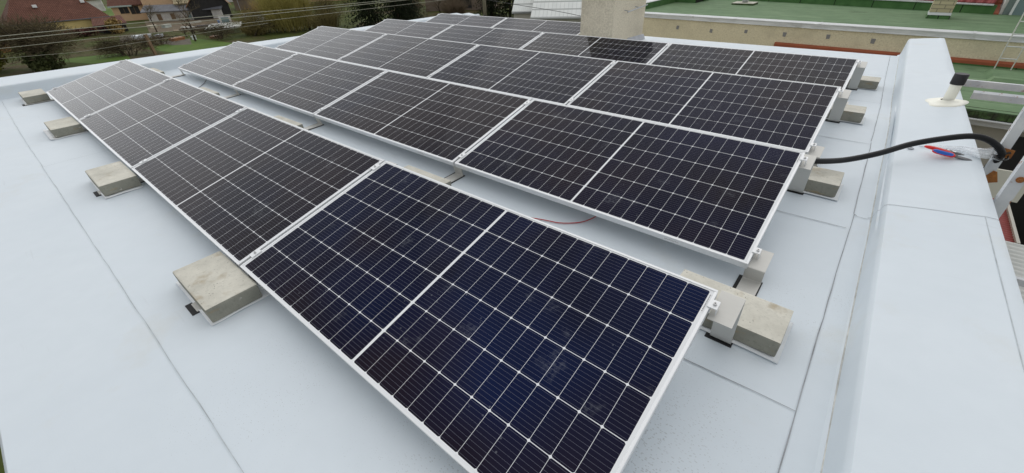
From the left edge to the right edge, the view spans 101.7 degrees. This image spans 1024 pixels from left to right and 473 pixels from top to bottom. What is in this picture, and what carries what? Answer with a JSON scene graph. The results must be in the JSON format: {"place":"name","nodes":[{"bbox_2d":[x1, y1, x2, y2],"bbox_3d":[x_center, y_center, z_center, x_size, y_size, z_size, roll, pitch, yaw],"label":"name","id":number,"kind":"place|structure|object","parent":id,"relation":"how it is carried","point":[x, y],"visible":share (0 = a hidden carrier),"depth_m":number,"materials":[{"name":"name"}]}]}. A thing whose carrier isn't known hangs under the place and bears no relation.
{"place":"outdoors","nodes":[
{"label":"outdoors","id":0,"kind":"place"},
{"bbox_2d":[57,53,129,63],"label":"lawn","id":1,"kind":"structure","parent":0,"point":[93,59],"depth_m":51.40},
{"bbox_2d":[103,6,114,15],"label":"lawn","id":2,"kind":"structure","parent":0,"point":[109,11],"depth_m":111.42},
{"bbox_2d":[0,23,266,58],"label":"power wire","id":3,"kind":"object","parent":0,"point":[125,44],"visible":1,"depth_m":15.93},
{"bbox_2d":[107,0,172,20],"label":"house","id":4,"kind":"structure","parent":0,"point":[128,10],"depth_m":88.41,"materials":[{"name":"yellow tile"}]},
{"bbox_2d":[118,7,129,13],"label":"window","id":5,"kind":"structure","parent":4,"relation":"in","point":[123,10],"depth_m":87.95,"materials":[{"name":"black glass"}]},
{"bbox_2d":[129,6,140,13],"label":"window","id":6,"kind":"structure","parent":4,"relation":"in","point":[134,9],"depth_m":88.70,"materials":[{"name":"black glass"}]},
{"bbox_2d":[155,39,190,44],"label":"garden soil","id":7,"kind":"structure","parent":0,"point":[185,42],"depth_m":60.66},
{"bbox_2d":[145,39,231,52],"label":"lawn","id":8,"kind":"structure","parent":0,"point":[198,44],"depth_m":57.43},
{"bbox_2d":[169,3,195,40],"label":"bare tree","id":9,"kind":"object","parent":8,"relation":"on","point":[177,17],"visible":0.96,"depth_m":59.42,"materials":[{"name":"brown plant"}]},
{"bbox_2d":[145,18,231,32],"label":"garden soil","id":10,"kind":"structure","parent":0,"point":[172,28],"depth_m":80.67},
{"bbox_2d":[141,4,158,31],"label":"bare tree","id":11,"kind":"object","parent":10,"relation":"on","point":[149,7],"visible":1,"depth_m":71.07,"materials":[{"name":"brown plant"}]},
{"bbox_2d":[140,4,222,21],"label":"lean to","id":12,"kind":"object","parent":10,"relation":"on","point":[163,12],"visible":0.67,"depth_m":85.78,"materials":[{"name":"brown wood"}]},
{"bbox_2d":[0,0,387,36],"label":"power wire","id":13,"kind":"object","parent":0,"point":[178,19],"visible":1,"depth_m":13.81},
{"bbox_2d":[0,0,402,40],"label":"power wire","id":14,"kind":"object","parent":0,"point":[182,23],"visible":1,"depth_m":13.92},
{"bbox_2d":[0,0,439,48],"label":"power wire","id":15,"kind":"object","parent":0,"point":[198,28],"visible":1,"depth_m":14.27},
{"bbox_2d":[0,0,513,472],"bbox_3d":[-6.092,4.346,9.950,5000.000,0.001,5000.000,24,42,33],"label":"ground","id":16,"kind":"structure","parent":0,"point":[19,68],"depth_m":64.31,"materials":[{"name":"plant"}]},
{"bbox_2d":[20,50,66,71],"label":"shrub","id":17,"kind":"object","parent":16,"relation":"on","point":[39,64],"visible":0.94,"depth_m":45.48,"materials":[{"name":"green plant"}]},
{"bbox_2d":[0,9,87,66],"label":"bare tree","id":18,"kind":"object","parent":16,"relation":"on","point":[8,28],"visible":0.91,"depth_m":45.41,"materials":[{"name":"brown plant"}]},
{"bbox_2d":[1,0,109,31],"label":"house","id":19,"kind":"structure","parent":16,"relation":"on","point":[78,13],"depth_m":70.98,"materials":[{"name":"brown tile"}]},
{"bbox_2d":[62,26,107,36],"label":"hedge","id":20,"kind":"object","parent":16,"relation":"on","point":[85,34],"visible":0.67,"depth_m":69.46,"materials":[{"name":"red plant"}]},
{"bbox_2d":[84,0,105,10],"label":"house","id":21,"kind":"structure","parent":16,"relation":"on","point":[98,4],"depth_m":112.47,"materials":[{"name":"white paint"}]},
{"bbox_2d":[91,15,128,33],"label":"porch","id":22,"kind":"object","parent":16,"relation":"on","point":[98,21],"visible":0.54,"depth_m":73.14,"materials":[{"name":"wood"}]},
{"bbox_2d":[104,17,124,33],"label":"shrub","id":23,"kind":"object","parent":16,"relation":"on","point":[112,21],"visible":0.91,"depth_m":71.34,"materials":[{"name":"brown plant"}]},
{"bbox_2d":[83,33,159,58],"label":"bare shrub","id":24,"kind":"object","parent":16,"relation":"on","point":[117,47],"visible":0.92,"depth_m":52.11,"materials":[{"name":"brown plant"}]},
{"bbox_2d":[144,34,156,54],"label":"wooden post","id":25,"kind":"object","parent":16,"relation":"on","point":[153,50],"visible":1,"depth_m":52.11,"materials":[{"name":"brown wood"}]},
{"bbox_2d":[138,30,182,46],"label":"bare shrub","id":26,"kind":"object","parent":16,"relation":"on","point":[160,38],"visible":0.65,"depth_m":59.47,"materials":[{"name":"brown plant"}]},
{"bbox_2d":[170,0,201,33],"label":"bare tree","id":27,"kind":"object","parent":16,"relation":"on","point":[185,8],"visible":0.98,"depth_m":66.11,"materials":[{"name":"brown plant"}]},
{"bbox_2d":[186,0,232,19],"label":"barn","id":28,"kind":"structure","parent":16,"relation":"on","point":[202,14],"depth_m":86.30,"materials":[{"name":"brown wood"}]},
{"bbox_2d":[193,18,238,39],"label":"bare shrub","id":29,"kind":"object","parent":16,"relation":"on","point":[218,34],"visible":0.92,"depth_m":61.58,"materials":[{"name":"brown plant"}]},
{"bbox_2d":[204,15,241,34],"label":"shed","id":30,"kind":"structure","parent":16,"relation":"on","point":[224,19],"depth_m":67.88,"materials":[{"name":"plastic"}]},
{"bbox_2d":[218,15,230,22],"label":"window frame","id":31,"kind":"structure","parent":30,"relation":"in","point":[220,17],"depth_m":68.98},
{"bbox_2d":[220,18,255,27],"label":"dry bush","id":32,"kind":"object","parent":16,"relation":"on","point":[238,20],"visible":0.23,"depth_m":68.45,"materials":[{"name":"brown plant"}]},
{"bbox_2d":[232,7,265,20],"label":"bare shrub","id":33,"kind":"object","parent":16,"relation":"on","point":[253,14],"visible":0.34,"depth_m":69.98,"materials":[{"name":"brown plant"}]},
{"bbox_2d":[236,23,267,35],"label":"dry bush","id":34,"kind":"object","parent":16,"relation":"on","point":[251,31],"visible":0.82,"depth_m":63.64,"materials":[{"name":"brown plant"}]},
{"bbox_2d":[239,15,284,34],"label":"bare shrub","id":35,"kind":"object","parent":16,"relation":"on","point":[268,25],"visible":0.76,"depth_m":63.63,"materials":[{"name":"brown plant"}]},
{"bbox_2d":[248,0,314,31],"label":"willow","id":36,"kind":"object","parent":16,"relation":"on","point":[271,6],"visible":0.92,"depth_m":64.24,"materials":[{"name":"green plant"}]},
{"bbox_2d":[298,6,343,29],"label":"dry bush","id":37,"kind":"object","parent":16,"relation":"on","point":[316,20],"visible":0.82,"depth_m":63.86,"materials":[{"name":"brown plant"}]},
{"bbox_2d":[310,0,356,26],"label":"bare shrub","id":38,"kind":"object","parent":16,"relation":"on","point":[321,2],"visible":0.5,"depth_m":67.21,"materials":[{"name":"brown plant"}]},
{"bbox_2d":[344,0,393,28],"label":"spruce tree","id":39,"kind":"object","parent":16,"relation":"on","point":[367,16],"visible":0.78,"depth_m":64.32,"materials":[{"name":"green plant"}]},
{"bbox_2d":[375,0,421,19],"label":"spruce tree","id":40,"kind":"object","parent":16,"relation":"on","point":[398,12],"visible":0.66,"depth_m":66.85,"materials":[{"name":"green plant"}]},
{"bbox_2d":[386,0,428,19],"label":"spruce tree","id":41,"kind":"object","parent":16,"relation":"on","point":[412,5],"visible":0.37,"depth_m":71.67,"materials":[{"name":"green plant"}]},
{"bbox_2d":[385,0,429,18],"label":"bare shrub","id":42,"kind":"object","parent":16,"relation":"on","point":[419,6],"visible":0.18,"depth_m":75.40,"materials":[{"name":"brown plant"}]},
{"bbox_2d":[438,0,470,13],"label":"bare bush","id":43,"kind":"object","parent":16,"relation":"on","point":[451,9],"visible":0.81,"depth_m":73.65,"materials":[{"name":"brown plant"}]},
{"bbox_2d":[439,0,478,11],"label":"bare shrub","id":44,"kind":"object","parent":16,"relation":"on","point":[450,3],"visible":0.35,"depth_m":77.66,"materials":[{"name":"brown plant"}]},
{"bbox_2d":[471,0,512,17],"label":"spruce tree","id":45,"kind":"object","parent":16,"relation":"on","point":[489,10],"visible":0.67,"depth_m":70.43,"materials":[{"name":"green plant"}]},
{"bbox_2d":[480,0,513,17],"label":"spruce tree","id":46,"kind":"object","parent":16,"relation":"on","point":[508,6],"visible":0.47,"depth_m":70.23,"materials":[{"name":"green plant"}]},
{"bbox_2d":[0,0,1023,472],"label":"flat roofed building","id":47,"kind":"structure","parent":16,"relation":"on","point":[890,280],"depth_m":1.86,"materials":[{"name":"grey metal"}]},
{"bbox_2d":[22,87,55,105],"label":"mounting bracket","id":48,"kind":"object","parent":47,"relation":"attached to","point":[38,102],"visible":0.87,"depth_m":5.65,"materials":[{"name":"silver metal"}]},
{"bbox_2d":[46,59,172,122],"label":"solar module","id":49,"kind":"object","parent":48,"relation":"on","point":[91,93],"visible":0.94,"depth_m":5.26,"materials":[{"name":"glass"}]},
{"bbox_2d":[43,128,87,139],"bbox_3d":[-4.924,-1.164,4.590,0.520,0.018,0.308,23,42,33],"label":"membrane scrap","id":50,"kind":"object","parent":47,"relation":"on","point":[48,133],"visible":0.38,"depth_m":4.49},
{"bbox_2d":[44,116,83,137],"bbox_3d":[-4.916,-1.205,4.572,0.457,0.087,0.244,23,42,33],"label":"ballast block","id":51,"kind":"object","parent":50,"relation":"on","point":[61,127],"depth_m":4.48,"materials":[{"name":"concrete"}]},
{"bbox_2d":[90,180,143,198],"bbox_3d":[-3.244,-0.433,3.417,0.526,0.008,0.250,23,42,33],"label":"membrane scrap","id":52,"kind":"object","parent":47,"relation":"on","point":[121,192],"visible":0.16,"depth_m":3.29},
{"bbox_2d":[85,161,141,195],"bbox_3d":[-3.255,-0.479,3.400,0.498,0.088,0.244,23,42,33],"label":"ballast block","id":53,"kind":"object","parent":52,"relation":"on","point":[113,178],"depth_m":3.31,"materials":[{"name":"concrete"}]},
{"bbox_2d":[93,159,146,196],"bbox_3d":[-3.135,-0.494,3.374,0.112,0.159,0.457,24,42,33],"label":"mounting bracket","id":54,"kind":"object","parent":47,"relation":"attached to","point":[97,193],"visible":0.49,"depth_m":3.41,"materials":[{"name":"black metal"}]},
{"bbox_2d":[119,60,184,77],"bbox_3d":[-5.522,-2.627,6.484,0.112,0.355,0.843,24,42,33],"label":"mounting bracket","id":55,"kind":"object","parent":47,"relation":"attached to","point":[182,74],"visible":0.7,"depth_m":6.70,"materials":[{"name":"silver metal"}]},
{"bbox_2d":[178,41,297,88],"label":"solar module","id":56,"kind":"object","parent":55,"relation":"on","point":[230,65],"visible":0.98,"depth_m":6.24,"materials":[{"name":"glass"}]},
{"bbox_2d":[163,79,240,98],"bbox_3d":[-3.876,-1.907,5.322,0.112,0.353,0.851,24,42,33],"label":"mounting bracket","id":57,"kind":"object","parent":47,"relation":"attached to","point":[233,95],"visible":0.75,"depth_m":5.54,"materials":[{"name":"silver metal"}]},
{"bbox_2d":[78,78,246,168],"bbox_3d":[-3.589,-1.222,4.217,2.096,0.039,1.039,24,55,33],"label":"solar module","id":58,"kind":"object","parent":57,"relation":"on","point":[131,132],"visible":0.94,"depth_m":4.08,"materials":[{"name":"glass"}]},
{"bbox_2d":[232,53,386,116],"bbox_3d":[-2.573,-1.946,5.188,2.096,0.039,1.039,24,55,33],"label":"solar module","id":59,"kind":"object","parent":57,"relation":"on","point":[309,85],"visible":0.96,"depth_m":5.07,"materials":[{"name":"glass"}]},
{"bbox_2d":[176,254,269,325],"bbox_3d":[-1.578,0.259,2.261,0.555,0.041,0.302,24,42,33],"label":"membrane scrap","id":60,"kind":"object","parent":47,"relation":"on","point":[264,292],"visible":0.2,"depth_m":2.19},
{"bbox_2d":[173,251,262,322],"bbox_3d":[-1.570,0.251,2.216,0.490,0.087,0.245,24,42,33],"label":"ballast block","id":61,"kind":"object","parent":60,"relation":"on","point":[218,285],"depth_m":2.14,"materials":[{"name":"concrete"}]},
{"bbox_2d":[185,248,261,315],"bbox_3d":[-1.507,0.215,2.228,0.112,0.159,0.457,24,42,33],"label":"mounting bracket","id":62,"kind":"object","parent":47,"relation":"attached to","point":[193,308],"visible":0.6,"depth_m":2.15,"materials":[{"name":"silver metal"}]},
{"bbox_2d":[132,107,384,267],"bbox_3d":[-1.961,-0.513,3.071,2.096,0.039,1.039,24,55,33],"label":"solar module","id":63,"kind":"object","parent":62,"relation":"on","point":[238,188],"visible":0.95,"depth_m":2.89,"materials":[{"name":"glass"}]},
{"bbox_2d":[235,108,323,129],"bbox_3d":[-2.248,-1.198,4.175,0.112,0.353,0.851,24,42,33],"label":"mounting bracket","id":64,"kind":"object","parent":47,"relation":"attached to","point":[316,125],"visible":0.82,"depth_m":4.39,"materials":[{"name":"silver metal"}]},
{"bbox_2d":[314,71,531,165],"bbox_3d":[-0.945,-1.237,4.041,2.096,0.039,1.039,24,55,33],"label":"solar module","id":65,"kind":"object","parent":64,"relation":"on","point":[445,122],"visible":0.98,"depth_m":3.89,"materials":[{"name":"glass"}]},
{"bbox_2d":[274,115,303,128],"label":"ballast block","id":66,"kind":"object","parent":47,"relation":"on","point":[290,121],"depth_m":4.29,"materials":[{"name":"concrete"}]},
{"bbox_2d":[364,19,453,38],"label":"solar module","id":67,"kind":"object","parent":47,"relation":"on","point":[429,30],"visible":0.46,"depth_m":8.32,"materials":[{"name":"glass"}]},
{"bbox_2d":[370,153,465,183],"bbox_3d":[-0.619,-0.489,3.029,0.112,0.353,0.851,24,42,33],"label":"mounting bracket","id":68,"kind":"object","parent":47,"relation":"attached to","point":[457,174],"visible":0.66,"depth_m":3.25,"materials":[{"name":"silver metal"}]},
{"bbox_2d":[403,165,450,185],"bbox_3d":[-0.706,-0.396,3.111,0.481,0.087,0.244,23,42,33],"label":"ballast block","id":69,"kind":"object","parent":47,"relation":"on","point":[430,175],"depth_m":3.12,"materials":[{"name":"concrete"}]},
{"bbox_2d":[426,13,504,27],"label":"solar module","id":70,"kind":"object","parent":47,"relation":"on","point":[473,20],"visible":0.47,"depth_m":9.35,"materials":[{"name":"glass"}]},
{"bbox_2d":[430,25,543,48],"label":"solar module","id":71,"kind":"object","parent":47,"relation":"on","point":[510,38],"visible":0.42,"depth_m":7.16,"materials":[{"name":"glass"}]},
{"bbox_2d":[492,18,580,34],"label":"solar module","id":72,"kind":"object","parent":47,"relation":"on","point":[561,27],"visible":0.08,"depth_m":8.23,"materials":[{"name":"glass"}]},
{"bbox_2d":[523,98,573,104],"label":"mounting bracket","id":73,"kind":"object","parent":47,"relation":"attached to","point":[569,100],"visible":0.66,"depth_m":3.67,"materials":[{"name":"silver metal"}]},
{"bbox_2d":[428,45,615,104],"bbox_3d":[0.045,-1.989,5.014,2.096,0.039,1.039,24,55,33],"label":"solar module","id":74,"kind":"object","parent":73,"relation":"on","point":[562,79],"visible":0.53,"depth_m":4.90,"materials":[{"name":"glass"}]},
{"bbox_2d":[534,216,595,223],"bbox_3d":[0.157,-0.210,2.720,1.149,0.171,0.285,-4,34,-3],"label":"solar cable","id":75,"kind":"object","parent":47,"relation":"on","point":[565,223],"visible":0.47,"depth_m":2.67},
{"bbox_2d":[521,32,669,63],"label":"solar module","id":76,"kind":"object","parent":47,"relation":"on","point":[636,51],"visible":0.5,"depth_m":6.00,"materials":[{"name":"glass"}]},
{"bbox_2d":[704,247,773,347],"bbox_3d":[1.032,0.225,1.870,0.112,0.355,0.843,24,42,33],"label":"mounting bracket","id":77,"kind":"object","parent":47,"relation":"attached to","point":[724,315],"visible":0.97,"depth_m":1.81,"materials":[{"name":"silver metal"}]},
{"bbox_2d":[240,161,717,472],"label":"solar module","id":78,"kind":"object","parent":77,"relation":"on","point":[468,332],"visible":1,"depth_m":1.68,"materials":[{"name":"glass"}]},
{"bbox_2d":[700,322,792,363],"bbox_3d":[0.990,0.370,1.957,0.527,0.009,0.292,24,43,33],"label":"membrane scrap","id":79,"kind":"object","parent":47,"relation":"on","point":[776,358],"visible":0.16,"depth_m":1.79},
{"bbox_2d":[680,269,793,356],"bbox_3d":[0.986,0.335,1.927,0.491,0.086,0.245,24,43,33],"label":"ballast block","id":80,"kind":"object","parent":79,"relation":"on","point":[762,325],"depth_m":1.81,"materials":[{"name":"concrete"}]},
{"bbox_2d":[650,43,859,88],"bbox_3d":[2.655,-1.937,4.859,2.096,0.039,1.039,24,55,33],"label":"solar module","id":81,"kind":"object","parent":47,"relation":"on","point":[827,70],"visible":0.46,"depth_m":4.84,"materials":[{"name":"glass"}]},
{"bbox_2d":[787,142,824,194],"bbox_3d":[2.023,-0.522,2.847,0.112,0.323,0.839,24,42,33],"label":"mounting bracket","id":82,"kind":"object","parent":47,"relation":"on","point":[797,185],"visible":0.89,"depth_m":2.73,"materials":[{"name":"silver metal"}]},
{"bbox_2d":[455,99,804,268],"bbox_3d":[0.684,-0.529,2.895,2.096,0.039,1.039,24,55,33],"label":"solar module","id":83,"kind":"object","parent":82,"relation":"on","point":[716,196],"visible":0.98,"depth_m":2.70,"materials":[{"name":"glass"}]},
{"bbox_2d":[803,184,842,200],"bbox_3d":[1.977,-0.383,2.914,0.534,0.010,0.290,23,42,33],"label":"membrane scrap","id":84,"kind":"object","parent":47,"relation":"on","point":[836,197],"visible":0.16,"depth_m":2.75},
{"bbox_2d":[804,166,843,196],"bbox_3d":[1.978,-0.423,2.891,0.497,0.088,0.244,23,42,33],"label":"ballast block","id":85,"kind":"object","parent":84,"relation":"on","point":[824,181],"depth_m":2.75,"materials":[{"name":"concrete"}]},
{"bbox_2d":[825,89,851,122],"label":"mounting bracket","id":86,"kind":"object","parent":47,"relation":"attached to","point":[839,105],"visible":0.89,"depth_m":3.67,"materials":[{"name":"grey metal"}]},
{"bbox_2d":[567,61,840,154],"bbox_3d":[1.673,-1.280,3.867,2.096,0.039,1.039,24,55,33],"label":"solar module","id":87,"kind":"object","parent":86,"relation":"on","point":[792,115],"visible":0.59,"depth_m":3.72,"materials":[{"name":"glass"}]},
{"bbox_2d":[826,117,864,124],"bbox_3d":[2.980,-1.135,3.903,0.522,0.010,0.284,23,40,32],"label":"membrane scrap","id":88,"kind":"object","parent":47,"relation":"on","point":[862,121],"visible":0.19,"depth_m":3.74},
{"bbox_2d":[827,104,866,122],"bbox_3d":[2.979,-1.173,3.879,0.484,0.088,0.244,23,40,32],"label":"ballast block","id":89,"kind":"object","parent":88,"relation":"on","point":[853,113],"depth_m":3.73,"materials":[{"name":"concrete"}]},
{"bbox_2d":[846,61,867,89],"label":"mounting bracket","id":90,"kind":"object","parent":47,"relation":"attached to","point":[857,75],"visible":0.87,"depth_m":4.66,"materials":[{"name":"grey metal"}]},
{"bbox_2d":[924,145,971,160],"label":"pliers","id":91,"kind":"object","parent":47,"relation":"on","point":[940,151],"visible":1,"depth_m":2.81,"materials":[{"name":"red plastic"}]},
{"bbox_2d":[920,145,992,157],"bbox_3d":[3.062,-0.601,2.842,0.136,0.108,0.434,-22,39,-26],"label":"plastic bag","id":92,"kind":"object","parent":47,"relation":"on","point":[987,151],"visible":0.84,"depth_m":2.77,"materials":[{"name":"white"}]},
{"label":"membrane scrap","id":93,"kind":"object","parent":47,"relation":"on","visible":0},
{"bbox_2d":[18,89,50,103],"bbox_3d":[-6.622,-1.948,5.777,0.492,0.089,0.243,23,42,33],"label":"ballast block","id":94,"kind":"object","parent":93,"relation":"on","point":[34,96],"depth_m":5.67,"materials":[{"name":"concrete"}]},
{"label":"membrane scrap","id":95,"kind":"object","parent":47,"relation":"on","visible":0},
{"bbox_2d":[847,76,880,89],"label":"ballast block","id":96,"kind":"object","parent":95,"relation":"on","point":[868,82],"depth_m":4.75,"materials":[{"name":"concrete"}]},
{"bbox_2d":[642,0,1023,244],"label":"green roofed building","id":97,"kind":"structure","parent":16,"relation":"on","point":[976,37],"depth_m":10.18,"materials":[{"name":"paint"}]},
{"bbox_2d":[731,0,757,5],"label":"roof vent","id":98,"kind":"object","parent":97,"relation":"on","point":[744,2],"visible":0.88,"depth_m":13.78,"materials":[{"name":"metal"}]},
{"bbox_2d":[925,0,957,19],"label":"brick chimney","id":99,"kind":"object","parent":97,"relation":"on","point":[941,9],"visible":0.78,"depth_m":10.32,"materials":[{"name":"beige brick"}]},
{"bbox_2d":[993,13,1023,69],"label":"ladder","id":100,"kind":"object","parent":97,"relation":"on","point":[1012,46],"visible":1,"depth_m":8.23,"materials":[{"name":"metal"}]},
{"bbox_2d":[998,136,1023,244],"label":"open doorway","id":101,"kind":"structure","parent":97,"relation":"in","point":[1017,208],"depth_m":6.80,"materials":[{"name":"black"}]},
{"bbox_2d":[886,0,1023,14],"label":"red roofed building","id":102,"kind":"structure","parent":16,"relation":"on","point":[1010,7],"depth_m":10.79,"materials":[{"name":"tile"}]},
{"bbox_2d":[1009,0,1023,14],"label":"window","id":103,"kind":"structure","parent":102,"relation":"in","point":[1018,8],"depth_m":10.56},
{"bbox_2d":[232,0,304,10],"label":"house","id":104,"kind":"structure","parent":0,"point":[242,3],"depth_m":100.78,"materials":[{"name":"orange tile"}]},
{"bbox_2d":[425,0,496,11],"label":"house","id":105,"kind":"structure","parent":0,"point":[433,8],"depth_m":83.56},
{"bbox_2d":[512,0,581,21],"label":"house","id":106,"kind":"structure","parent":0,"point":[571,7],"depth_m":51.90,"materials":[{"name":"white metal"}]},
{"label":"bracket","id":107,"kind":"object","parent":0,"visible":0},
{"bbox_2d":[276,26,385,59],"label":"solar module","id":108,"kind":"object","parent":107,"relation":"on","point":[333,43],"visible":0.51,"depth_m":7.22,"materials":[{"name":"glass"}]},
{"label":"bracket","id":109,"kind":"object","parent":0,"visible":0},
{"bbox_2d":[337,34,478,77],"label":"solar module","id":110,"kind":"object","parent":109,"relation":"on","point":[419,56],"visible":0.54,"depth_m":6.06,"materials":[{"name":"glass"}]},
{"label":"yard","id":111,"kind":"structure","parent":0,"visible":0},
{"bbox_2d":[963,79,1023,286],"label":"steel frame","id":112,"kind":"object","parent":111,"relation":"on","point":[1006,187],"visible":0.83,"depth_m":2.80,"materials":[{"name":"white paint"}]},
{"bbox_2d":[814,133,1005,167],"bbox_3d":[2.615,-0.235,2.983,1.414,0.996,0.174,-2,34,0],"label":"corrugated hose","id":113,"kind":"object","parent":112,"relation":"attached to","point":[997,146],"visible":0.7,"depth_m":2.78,"materials":[{"name":"black plastic"}]},
{"bbox_2d":[992,198,1020,243],"bbox_3d":[5.060,0.456,5.294,0.745,2.295,1.930,24,42,33],"label":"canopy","id":114,"kind":"object","parent":111,"relation":"on","point":[1008,226],"visible":0.14,"depth_m":4.10,"materials":[{"name":"red fabric"}]},
{"bbox_2d":[1005,241,1023,301],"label":"canopy","id":115,"kind":"object","parent":111,"relation":"on","point":[1016,252],"depth_m":3.66,"materials":[{"name":"white wood"}]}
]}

